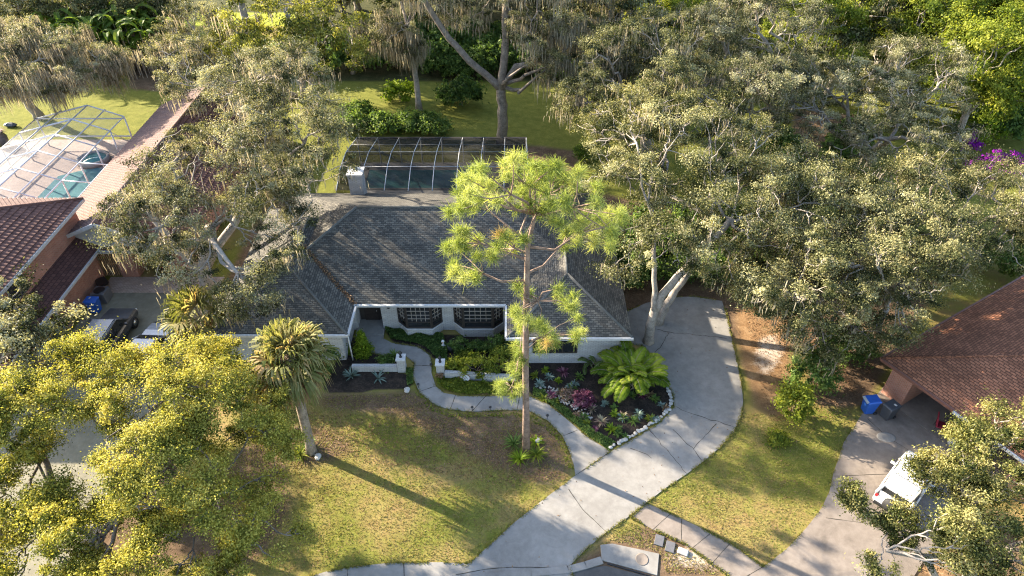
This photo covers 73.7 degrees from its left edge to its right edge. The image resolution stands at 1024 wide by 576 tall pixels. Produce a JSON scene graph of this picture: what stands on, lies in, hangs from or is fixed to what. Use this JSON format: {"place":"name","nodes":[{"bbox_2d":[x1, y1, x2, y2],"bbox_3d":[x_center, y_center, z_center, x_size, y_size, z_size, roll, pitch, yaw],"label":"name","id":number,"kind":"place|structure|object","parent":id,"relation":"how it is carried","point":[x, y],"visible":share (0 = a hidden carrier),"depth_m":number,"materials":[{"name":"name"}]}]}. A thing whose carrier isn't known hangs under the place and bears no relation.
{"place":"outdoors","nodes":[
{"label":"outdoors","id":0,"kind":"place"},
{"bbox_2d":[38,168,102,197],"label":"neighbour pool water","id":1,"kind":"structure","parent":0,"point":[75,189],"depth_m":56.77,"materials":[{"name":"teal liquid"}]},
{"bbox_2d":[0,293,212,575],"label":"side driveway","id":2,"kind":"structure","parent":0,"point":[148,307],"depth_m":37.22,"materials":[{"name":"beige concrete"}]},
{"bbox_2d":[82,308,138,365],"bbox_3d":[-24.900,2.700,41.937,2.300,1.858,4.900,0,40,0],"label":"parked suv","id":3,"kind":"object","parent":2,"relation":"on","point":[125,321],"visible":0.59,"depth_m":41.69,"materials":[{"name":"paint"}]},
{"bbox_2d":[120,322,177,380],"bbox_3d":[-21.901,3.623,41.145,2.200,1.464,4.700,2,40,2],"label":"parked car","id":4,"kind":"object","parent":2,"relation":"on","point":[150,332],"visible":0.38,"depth_m":41.26,"materials":[{"name":"silver metal"}]},
{"bbox_2d":[313,562,465,575],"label":"pavement","id":5,"kind":"structure","parent":0,"point":[429,569],"depth_m":31.22,"materials":[{"name":"concrete"}]},
{"bbox_2d":[0,0,1023,575],"bbox_3d":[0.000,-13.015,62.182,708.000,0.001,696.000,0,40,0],"label":"ground","id":6,"kind":"structure","parent":0,"point":[140,104],"depth_m":38.23,"materials":[{"name":"green plant"}]},
{"bbox_2d":[0,0,63,26],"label":"oak tree","id":7,"kind":"object","parent":6,"relation":"on","point":[21,9],"visible":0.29,"depth_m":72.96,"materials":[{"name":"green plant"}]},
{"bbox_2d":[0,256,97,387],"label":"oak tree","id":8,"kind":"object","parent":6,"relation":"on","point":[16,338],"visible":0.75,"depth_m":34.91,"materials":[{"name":"green plant"}]},
{"bbox_2d":[24,0,97,47],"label":"oak tree","id":9,"kind":"object","parent":6,"relation":"on","point":[48,9],"visible":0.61,"depth_m":72.90,"materials":[{"name":"green plant"}]},
{"bbox_2d":[0,140,128,197],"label":"pink pool deck","id":10,"kind":"structure","parent":6,"relation":"on","point":[38,185],"depth_m":59.70,"materials":[{"name":"pink concrete"}]},
{"bbox_2d":[0,105,132,197],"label":"pool cage","id":11,"kind":"object","parent":10,"relation":"on","point":[41,147],"visible":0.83,"depth_m":56.06,"materials":[{"name":"white metal"}]},
{"bbox_2d":[76,150,110,168],"bbox_3d":[-36.600,-11.270,59.730,2.700,0.420,2.659,0,40,0],"label":"hot tub","id":12,"kind":"object","parent":10,"relation":"on","point":[92,156],"visible":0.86,"depth_m":59.56,"materials":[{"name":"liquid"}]},
{"bbox_2d":[0,354,129,575],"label":"yellow tree","id":13,"kind":"object","parent":6,"relation":"on","point":[54,505],"visible":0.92,"depth_m":28.30,"materials":[{"name":"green plant"}]},
{"bbox_2d":[29,2,106,69],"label":"banana clump","id":14,"kind":"object","parent":6,"relation":"on","point":[41,17],"visible":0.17,"depth_m":73.25,"materials":[{"name":"green plant"}]},
{"bbox_2d":[0,13,143,119],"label":"oak tree","id":15,"kind":"object","parent":6,"relation":"on","point":[24,78],"visible":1,"depth_m":58.46,"materials":[{"name":"green plant"}]},
{"bbox_2d":[49,4,135,79],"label":"banana clump","id":16,"kind":"object","parent":6,"relation":"on","point":[71,15],"visible":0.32,"depth_m":71.89,"materials":[{"name":"green plant"}]},
{"bbox_2d":[53,4,169,78],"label":"banana clump","id":17,"kind":"object","parent":6,"relation":"on","point":[109,23],"visible":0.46,"depth_m":72.50,"materials":[{"name":"green plant"}]},
{"bbox_2d":[78,0,150,32],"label":"oak tree","id":18,"kind":"object","parent":6,"relation":"on","point":[122,7],"visible":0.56,"depth_m":73.44,"materials":[{"name":"green plant"}]},
{"bbox_2d":[74,3,187,83],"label":"banana clump","id":19,"kind":"object","parent":6,"relation":"on","point":[139,35],"visible":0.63,"depth_m":72.44,"materials":[{"name":"green plant"}]},
{"bbox_2d":[0,82,269,388],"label":"brick house","id":20,"kind":"structure","parent":6,"relation":"on","point":[49,233],"depth_m":44.94,"materials":[{"name":"red brick"}]},
{"bbox_2d":[123,0,195,51],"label":"oak tree","id":21,"kind":"object","parent":6,"relation":"on","point":[155,5],"visible":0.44,"depth_m":74.41,"materials":[{"name":"green plant"}]},
{"bbox_2d":[106,277,224,292],"bbox_3d":[-23.950,-0.192,46.899,7.900,0.102,1.700,0,40,0],"label":"paver strip","id":22,"kind":"object","parent":6,"relation":"on","point":[124,284],"visible":0.43,"depth_m":46.88,"materials":[{"name":"grey concrete"}]},
{"bbox_2d":[13,316,329,575],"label":"yellow tree","id":23,"kind":"object","parent":6,"relation":"on","point":[176,506],"visible":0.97,"depth_m":28.53,"materials":[{"name":"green plant"}]},
{"bbox_2d":[156,284,229,362],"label":"fan palm","id":24,"kind":"object","parent":6,"relation":"on","point":[184,303],"visible":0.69,"depth_m":39.20,"materials":[{"name":"green plant"}]},
{"bbox_2d":[76,79,376,334],"bbox_3d":[-16.023,-4.312,41.440,16.775,14.057,17.237,0,40,0],"label":"oak tree","id":25,"kind":"object","parent":6,"relation":"on","point":[206,246],"visible":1,"depth_m":39.06,"materials":[{"name":"green plant"}]},
{"bbox_2d":[136,0,341,178],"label":"oak tree","id":26,"kind":"object","parent":6,"relation":"on","point":[287,60],"visible":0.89,"depth_m":50.80,"materials":[{"name":"green plant"}]},
{"bbox_2d":[201,0,376,98],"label":"oak tree","id":27,"kind":"object","parent":6,"relation":"on","point":[303,12],"visible":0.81,"depth_m":54.05,"materials":[{"name":"green plant"}]},
{"bbox_2d":[243,314,343,455],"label":"cabbage palm","id":28,"kind":"object","parent":6,"relation":"on","point":[301,371],"visible":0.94,"depth_m":32.11,"materials":[{"name":"green plant"}]},
{"bbox_2d":[320,30,365,71],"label":"understory shrub","id":29,"kind":"object","parent":6,"relation":"on","point":[341,58],"visible":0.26,"depth_m":72.77,"materials":[{"name":"green plant"}]},
{"bbox_2d":[338,108,372,135],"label":"leafy shrub","id":30,"kind":"object","parent":6,"relation":"on","point":[357,115],"visible":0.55,"depth_m":63.07,"materials":[{"name":"green plant"}]},
{"bbox_2d":[337,99,380,126],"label":"leafy shrub","id":31,"kind":"object","parent":6,"relation":"on","point":[365,108],"visible":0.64,"depth_m":64.87,"materials":[{"name":"green plant"}]},
{"bbox_2d":[352,328,374,361],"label":"conical shrub","id":32,"kind":"object","parent":6,"relation":"on","point":[361,346],"visible":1,"depth_m":41.23,"materials":[{"name":"green plant"}]},
{"bbox_2d":[351,364,397,371],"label":"garden wall","id":33,"kind":"structure","parent":6,"relation":"on","point":[375,367],"depth_m":40.53,"materials":[{"name":"white brick"}]},
{"bbox_2d":[356,109,404,136],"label":"leafy shrub","id":34,"kind":"object","parent":6,"relation":"on","point":[378,119],"visible":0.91,"depth_m":62.86,"materials":[{"name":"green plant"}]},
{"bbox_2d":[345,15,430,74],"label":"oak tree","id":35,"kind":"object","parent":6,"relation":"on","point":[404,55],"visible":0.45,"depth_m":62.64,"materials":[{"name":"green plant"}]},
{"bbox_2d":[380,76,413,102],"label":"bright shrub","id":36,"kind":"object","parent":6,"relation":"on","point":[392,88],"visible":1,"depth_m":67.96,"materials":[{"name":"green plant"}]},
{"bbox_2d":[361,0,443,110],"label":"oak tree","id":37,"kind":"object","parent":6,"relation":"on","point":[385,16],"visible":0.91,"depth_m":58.20,"materials":[{"name":"green plant"}]},
{"bbox_2d":[391,106,431,132],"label":"leafy shrub","id":38,"kind":"object","parent":6,"relation":"on","point":[409,122],"visible":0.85,"depth_m":62.95,"materials":[{"name":"green plant"}]},
{"bbox_2d":[384,326,447,364],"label":"ground cover","id":39,"kind":"object","parent":6,"relation":"on","point":[400,334],"visible":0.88,"depth_m":42.52,"materials":[{"name":"green plant"}]},
{"bbox_2d":[208,167,633,362],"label":"ranch house","id":40,"kind":"structure","parent":6,"relation":"on","point":[376,254],"depth_m":42.28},
{"bbox_2d":[397,307,442,328],"bbox_3d":[-5.750,1.603,42.218,2.790,1.870,0.669,0,40,0],"label":"bay window","id":41,"kind":"structure","parent":40,"relation":"in","point":[409,317],"depth_m":42.19,"materials":[{"name":"black glass"}]},
{"bbox_2d":[453,307,502,328],"bbox_3d":[-2.100,1.603,42.218,3.090,1.870,0.669,0,40,0],"label":"bay window","id":42,"kind":"structure","parent":40,"relation":"in","point":[465,317],"depth_m":42.16,"materials":[{"name":"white glass"}]},
{"bbox_2d":[533,341,577,352],"bbox_3d":[2.550,3.378,40.234,2.640,1.190,0.120,0,40,0],"label":"window","id":43,"kind":"structure","parent":40,"relation":"in","point":[567,347],"depth_m":40.40,"materials":[{"name":"black glass"}]},
{"bbox_2d":[405,109,455,136],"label":"leafy shrub","id":44,"kind":"object","parent":6,"relation":"on","point":[435,119],"visible":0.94,"depth_m":62.74,"materials":[{"name":"green plant"}]},
{"bbox_2d":[415,23,475,57],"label":"understory shrub","id":45,"kind":"object","parent":6,"relation":"on","point":[432,32],"visible":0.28,"depth_m":74.64,"materials":[{"name":"green plant"}]},
{"bbox_2d":[367,190,525,192],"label":"pool deck","id":46,"kind":"structure","parent":6,"relation":"on","point":[409,191],"depth_m":56.07,"materials":[{"name":"beige concrete"}]},
{"bbox_2d":[336,137,527,192],"bbox_3d":[-6.000,-9.417,55.250,14.520,3.400,8.785,0,40,0],"label":"pool cage","id":47,"kind":"object","parent":46,"relation":"on","point":[411,163],"visible":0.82,"depth_m":53.48,"materials":[{"name":"white metal"}]},
{"bbox_2d":[418,35,476,73],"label":"understory shrub","id":48,"kind":"object","parent":6,"relation":"on","point":[431,61],"visible":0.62,"depth_m":72.52,"materials":[{"name":"green plant"}]},
{"bbox_2d":[437,50,477,76],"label":"understory shrub","id":49,"kind":"object","parent":6,"relation":"on","point":[446,70],"visible":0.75,"depth_m":72.17,"materials":[{"name":"green plant"}]},
{"bbox_2d":[432,71,489,105],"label":"dark fern shrub","id":50,"kind":"object","parent":6,"relation":"on","point":[462,85],"visible":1,"depth_m":66.57,"materials":[{"name":"green plant"}]},
{"bbox_2d":[437,7,484,43],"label":"understory shrub","id":51,"kind":"object","parent":6,"relation":"on","point":[471,32],"visible":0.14,"depth_m":77.39,"materials":[{"name":"green plant"}]},
{"bbox_2d":[447,47,497,77],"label":"understory shrub","id":52,"kind":"object","parent":6,"relation":"on","point":[491,61],"visible":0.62,"depth_m":72.53,"materials":[{"name":"green plant"}]},
{"bbox_2d":[451,351,498,381],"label":"garden shrub","id":53,"kind":"object","parent":6,"relation":"on","point":[473,361],"visible":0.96,"depth_m":39.75,"materials":[{"name":"green plant"}]},
{"bbox_2d":[436,368,520,393],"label":"ground cover","id":54,"kind":"object","parent":6,"relation":"on","point":[451,384],"visible":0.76,"depth_m":39.64,"materials":[{"name":"green plant"}]},
{"bbox_2d":[445,370,514,381],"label":"garden wall","id":55,"kind":"structure","parent":6,"relation":"on","point":[454,373],"depth_m":39.93,"materials":[{"name":"white brick"}]},
{"bbox_2d":[366,336,608,475],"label":"walkway","id":56,"kind":"structure","parent":6,"relation":"on","point":[586,451],"depth_m":38.72,"materials":[{"name":"concrete"}]},
{"bbox_2d":[373,0,609,136],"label":"oak tree","id":57,"kind":"object","parent":6,"relation":"on","point":[501,83],"visible":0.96,"depth_m":56.04,"materials":[{"name":"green plant"}]},
{"bbox_2d":[468,32,519,68],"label":"understory shrub","id":58,"kind":"object","parent":6,"relation":"on","point":[489,45],"visible":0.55,"depth_m":73.38,"materials":[{"name":"green plant"}]},
{"bbox_2d":[415,392,572,468],"bbox_3d":[-0.896,7.218,37.925,10.318,0.167,2.358,18,43,20],"label":"ground cover","id":59,"kind":"object","parent":6,"relation":"on","point":[557,435],"visible":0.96,"depth_m":38.07,"materials":[{"name":"green plant"}]},
{"bbox_2d":[480,345,519,373],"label":"garden shrub","id":60,"kind":"object","parent":6,"relation":"on","point":[500,351],"visible":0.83,"depth_m":39.87,"materials":[{"name":"green plant"}]},
{"bbox_2d":[493,44,531,75],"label":"understory shrub","id":61,"kind":"object","parent":6,"relation":"on","point":[512,57],"visible":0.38,"depth_m":73.13,"materials":[{"name":"green plant"}]},
{"bbox_2d":[436,145,635,454],"bbox_3d":[1.136,0.827,29.938,8.209,20.451,8.624,-13,42,-15],"label":"pine tree","id":62,"kind":"object","parent":6,"relation":"on","point":[476,196],"visible":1,"depth_m":27.05,"materials":[{"name":"green plant"}]},
{"bbox_2d":[470,557,602,575],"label":"kerb","id":63,"kind":"structure","parent":6,"relation":"on","point":[588,564],"depth_m":31.18,"materials":[{"name":"concrete"}]},
{"bbox_2d":[221,149,875,574],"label":"fallen leaves","id":64,"kind":"object","parent":6,"relation":"on","point":[325,271],"visible":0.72,"depth_m":37.23,"materials":[{"name":"brown plant"}]},
{"bbox_2d":[532,387,614,449],"bbox_3d":[3.253,7.091,38.011,5.937,0.250,0.811,32,50,32],"label":"ground cover","id":65,"kind":"object","parent":6,"relation":"on","point":[599,439],"visible":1,"depth_m":37.60,"materials":[{"name":"green plant"}]},
{"bbox_2d":[570,388,596,408],"bbox_3d":[4.004,6.241,38.428,1.644,1.154,1.420,0,40,0],"label":"croton","id":66,"kind":"object","parent":6,"relation":"on","point":[586,396],"visible":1,"depth_m":38.20,"materials":[{"name":"purple plant"}]},
{"bbox_2d":[527,0,647,106],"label":"oak tree","id":67,"kind":"object","parent":6,"relation":"on","point":[570,49],"visible":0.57,"depth_m":54.92,"materials":[{"name":"green plant"}]},
{"bbox_2d":[536,0,681,106],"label":"oak tree","id":68,"kind":"object","parent":6,"relation":"on","point":[627,7],"visible":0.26,"depth_m":61.19,"materials":[{"name":"green plant"}]},
{"bbox_2d":[600,544,658,575],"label":"drain cover","id":69,"kind":"object","parent":6,"relation":"on","point":[635,559],"visible":1,"depth_m":31.64,"materials":[{"name":"concrete"}]},
{"bbox_2d":[590,341,669,402],"bbox_3d":[6.774,4.723,39.384,4.407,2.023,4.011,-14,42,-16],"label":"palm clump","id":70,"kind":"object","parent":6,"relation":"on","point":[623,367],"visible":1,"depth_m":38.89,"materials":[{"name":"green plant"}]},
{"bbox_2d":[618,255,649,289],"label":"garden shrub","id":71,"kind":"object","parent":6,"relation":"on","point":[642,279],"visible":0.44,"depth_m":45.46,"materials":[{"name":"green plant"}]},
{"bbox_2d":[616,232,672,282],"bbox_3d":[8.807,-2.256,47.233,3.834,2.844,5.667,-5,40,-5],"label":"understory shrub","id":72,"kind":"object","parent":6,"relation":"on","point":[660,265],"visible":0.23,"depth_m":46.05,"materials":[{"name":"green plant"}]},
{"bbox_2d":[543,3,771,162],"bbox_3d":[10.741,-12.577,51.077,13.964,14.338,14.991,-32,49,-32],"label":"oak tree","id":73,"kind":"object","parent":6,"relation":"on","point":[698,71],"visible":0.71,"depth_m":48.41,"materials":[{"name":"green plant"}]},
{"bbox_2d":[623,0,712,73],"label":"broadleaf tree","id":74,"kind":"object","parent":6,"relation":"on","point":[669,4],"visible":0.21,"depth_m":67.58,"materials":[{"name":"green plant"}]},
{"bbox_2d":[561,75,851,345],"bbox_3d":[10.919,-5.571,43.151,16.029,13.490,18.360,0,40,0],"label":"oak tree","id":75,"kind":"object","parent":6,"relation":"on","point":[649,229],"visible":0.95,"depth_m":39.09,"materials":[{"name":"green plant"}]},
{"bbox_2d":[659,0,845,145],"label":"oak tree","id":76,"kind":"object","parent":6,"relation":"on","point":[775,83],"visible":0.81,"depth_m":48.64,"materials":[{"name":"green plant"}]},
{"bbox_2d":[762,424,794,450],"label":"garden shrub","id":77,"kind":"object","parent":6,"relation":"on","point":[779,437],"visible":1,"depth_m":36.40,"materials":[{"name":"green plant"}]},
{"bbox_2d":[760,126,815,160],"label":"understory shrub","id":78,"kind":"object","parent":6,"relation":"on","point":[789,140],"visible":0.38,"depth_m":58.28,"materials":[{"name":"green plant"}]},
{"bbox_2d":[767,380,821,427],"bbox_3d":[15.175,6.072,37.176,2.469,3.053,2.918,-28,47,-29],"label":"garden shrub","id":79,"kind":"object","parent":6,"relation":"on","point":[803,395],"visible":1,"depth_m":36.44,"materials":[{"name":"green plant"}]},
{"bbox_2d":[711,223,904,381],"bbox_3d":[16.289,0.880,37.881,10.374,10.444,8.927,0,40,0],"label":"oak tree","id":80,"kind":"object","parent":6,"relation":"on","point":[808,313],"visible":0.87,"depth_m":35.33,"materials":[{"name":"green plant"}]},
{"bbox_2d":[748,0,872,111],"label":"broadleaf tree","id":81,"kind":"object","parent":6,"relation":"on","point":[853,15],"visible":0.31,"depth_m":60.34,"materials":[{"name":"green plant"}]},
{"bbox_2d":[781,338,845,399],"bbox_3d":[17.119,4.606,38.388,3.386,3.706,3.247,0,40,0],"label":"garden shrub","id":82,"kind":"object","parent":6,"relation":"on","point":[811,366],"visible":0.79,"depth_m":37.95,"materials":[{"name":"green plant"}]},
{"bbox_2d":[813,132,859,172],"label":"understory shrub","id":83,"kind":"object","parent":6,"relation":"on","point":[844,153],"visible":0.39,"depth_m":57.64,"materials":[{"name":"green plant"}]},
{"bbox_2d":[718,134,965,310],"bbox_3d":[18.668,-2.719,41.420,13.682,11.876,12.517,0,40,0],"label":"oak tree","id":84,"kind":"object","parent":6,"relation":"on","point":[820,186],"visible":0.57,"depth_m":38.03,"materials":[{"name":"green plant"}]},
{"bbox_2d":[819,322,882,371],"bbox_3d":[20.301,3.241,40.842,3.848,2.642,3.572,24,46,26],"label":"garden shrub","id":85,"kind":"object","parent":6,"relation":"on","point":[860,356],"visible":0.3,"depth_m":40.05,"materials":[{"name":"green plant"}]},
{"bbox_2d":[791,0,918,94],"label":"broadleaf tree","id":86,"kind":"object","parent":6,"relation":"on","point":[892,4],"visible":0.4,"depth_m":61.52,"materials":[{"name":"green plant"}]},
{"bbox_2d":[733,29,996,189],"bbox_3d":[25.812,-11.589,51.270,18.250,12.204,16.368,0,40,0],"label":"oak tree","id":87,"kind":"object","parent":6,"relation":"on","point":[896,117],"visible":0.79,"depth_m":48.93,"materials":[{"name":"green plant"}]},
{"bbox_2d":[797,223,999,355],"bbox_3d":[19.495,1.285,36.586,9.965,11.623,6.693,-11,41,-12],"label":"oak tree","id":88,"kind":"object","parent":6,"relation":"on","point":[901,298],"visible":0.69,"depth_m":34.66,"materials":[{"name":"green plant"}]},
{"bbox_2d":[855,0,941,92],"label":"broadleaf tree","id":89,"kind":"object","parent":6,"relation":"on","point":[907,19],"visible":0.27,"depth_m":63.84,"materials":[{"name":"green plant"}]},
{"bbox_2d":[831,441,968,575],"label":"oak tree","id":90,"kind":"object","parent":6,"relation":"on","point":[856,500],"visible":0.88,"depth_m":28.30,"materials":[{"name":"green plant"}]},
{"bbox_2d":[828,139,1023,304],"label":"oak tree","id":91,"kind":"object","parent":6,"relation":"on","point":[964,244],"visible":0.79,"depth_m":37.87,"materials":[{"name":"green plant"}]},
{"bbox_2d":[873,0,1013,116],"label":"broadleaf tree","id":92,"kind":"object","parent":6,"relation":"on","point":[957,8],"visible":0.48,"depth_m":59.47,"materials":[{"name":"green plant"}]},
{"bbox_2d":[880,275,1023,498],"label":"brown roof house","id":93,"kind":"structure","parent":6,"relation":"on","point":[967,354],"depth_m":37.09,"materials":[{"name":"brown tile"}]},
{"bbox_2d":[885,385,1023,575],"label":"oak tree","id":94,"kind":"object","parent":6,"relation":"on","point":[972,554],"visible":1,"depth_m":27.12,"materials":[{"name":"green plant"}]},
{"bbox_2d":[910,1,1023,152],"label":"broadleaf tree","id":95,"kind":"object","parent":6,"relation":"on","point":[1000,77],"visible":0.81,"depth_m":54.66,"materials":[{"name":"green plant"}]},
{"bbox_2d":[951,100,1015,144],"bbox_3d":[42.519,-14.955,61.742,5.445,3.688,5.295,0,40,0],"label":"bush","id":96,"kind":"object","parent":6,"relation":"on","point":[989,123],"visible":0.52,"depth_m":60.98,"materials":[{"name":"green plant"}]},
{"bbox_2d":[962,149,1023,177],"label":"flowering bush","id":97,"kind":"object","parent":6,"relation":"on","point":[997,152],"visible":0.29,"depth_m":57.62,"materials":[{"name":"purple plant"}]},
{"bbox_2d":[964,0,1023,100],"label":"broadleaf tree","id":98,"kind":"object","parent":6,"relation":"on","point":[997,3],"visible":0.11,"depth_m":62.95,"materials":[{"name":"green plant"}]},
{"bbox_2d":[974,100,1023,140],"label":"understory shrub","id":99,"kind":"object","parent":6,"relation":"on","point":[1017,125],"visible":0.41,"depth_m":60.87,"materials":[{"name":"green plant"}]},
{"bbox_2d":[977,233,1023,277],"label":"garden shrub","id":100,"kind":"object","parent":6,"relation":"on","point":[1005,260],"visible":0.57,"depth_m":46.40,"materials":[{"name":"green plant"}]},
{"bbox_2d":[447,296,742,575],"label":"driveway","id":101,"kind":"structure","parent":0,"point":[592,502],"depth_m":36.11,"materials":[{"name":"concrete"}]},
{"bbox_2d":[573,566,644,575],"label":"road","id":102,"kind":"structure","parent":0,"point":[602,571],"depth_m":31.18,"materials":[{"name":"grey asphalt"}]},
{"bbox_2d":[631,504,762,575],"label":"sidewalk","id":103,"kind":"structure","parent":0,"point":[732,560],"depth_m":32.31,"materials":[{"name":"concrete"}]},
{"bbox_2d":[754,388,974,575],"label":"neighbour driveway","id":104,"kind":"structure","parent":0,"point":[827,538],"depth_m":33.27,"materials":[{"name":"concrete"}]},
{"bbox_2d":[861,394,881,414],"bbox_3d":[19.920,6.521,38.038,0.910,1.109,0.642,-4,40,-5],"label":"wheeled bin","id":105,"kind":"object","parent":104,"relation":"on","point":[870,404],"visible":1,"depth_m":37.78,"materials":[{"name":"blue plastic"}]},
{"bbox_2d":[880,399,901,420],"bbox_3d":[20.865,6.775,37.730,0.830,1.115,0.642,-17,43,-20],"label":"wheeled bin","id":106,"kind":"object","parent":104,"relation":"on","point":[890,409],"visible":1,"depth_m":37.47,"materials":[{"name":"grey plastic"}]},
{"bbox_2d":[873,450,934,518],"bbox_3d":[19.572,9.537,33.764,4.240,1.872,2.100,-32,49,-32],"label":"parked jeep","id":107,"kind":"object","parent":104,"relation":"on","point":[889,486],"visible":0.45,"depth_m":32.71,"materials":[{"name":"white paint"}]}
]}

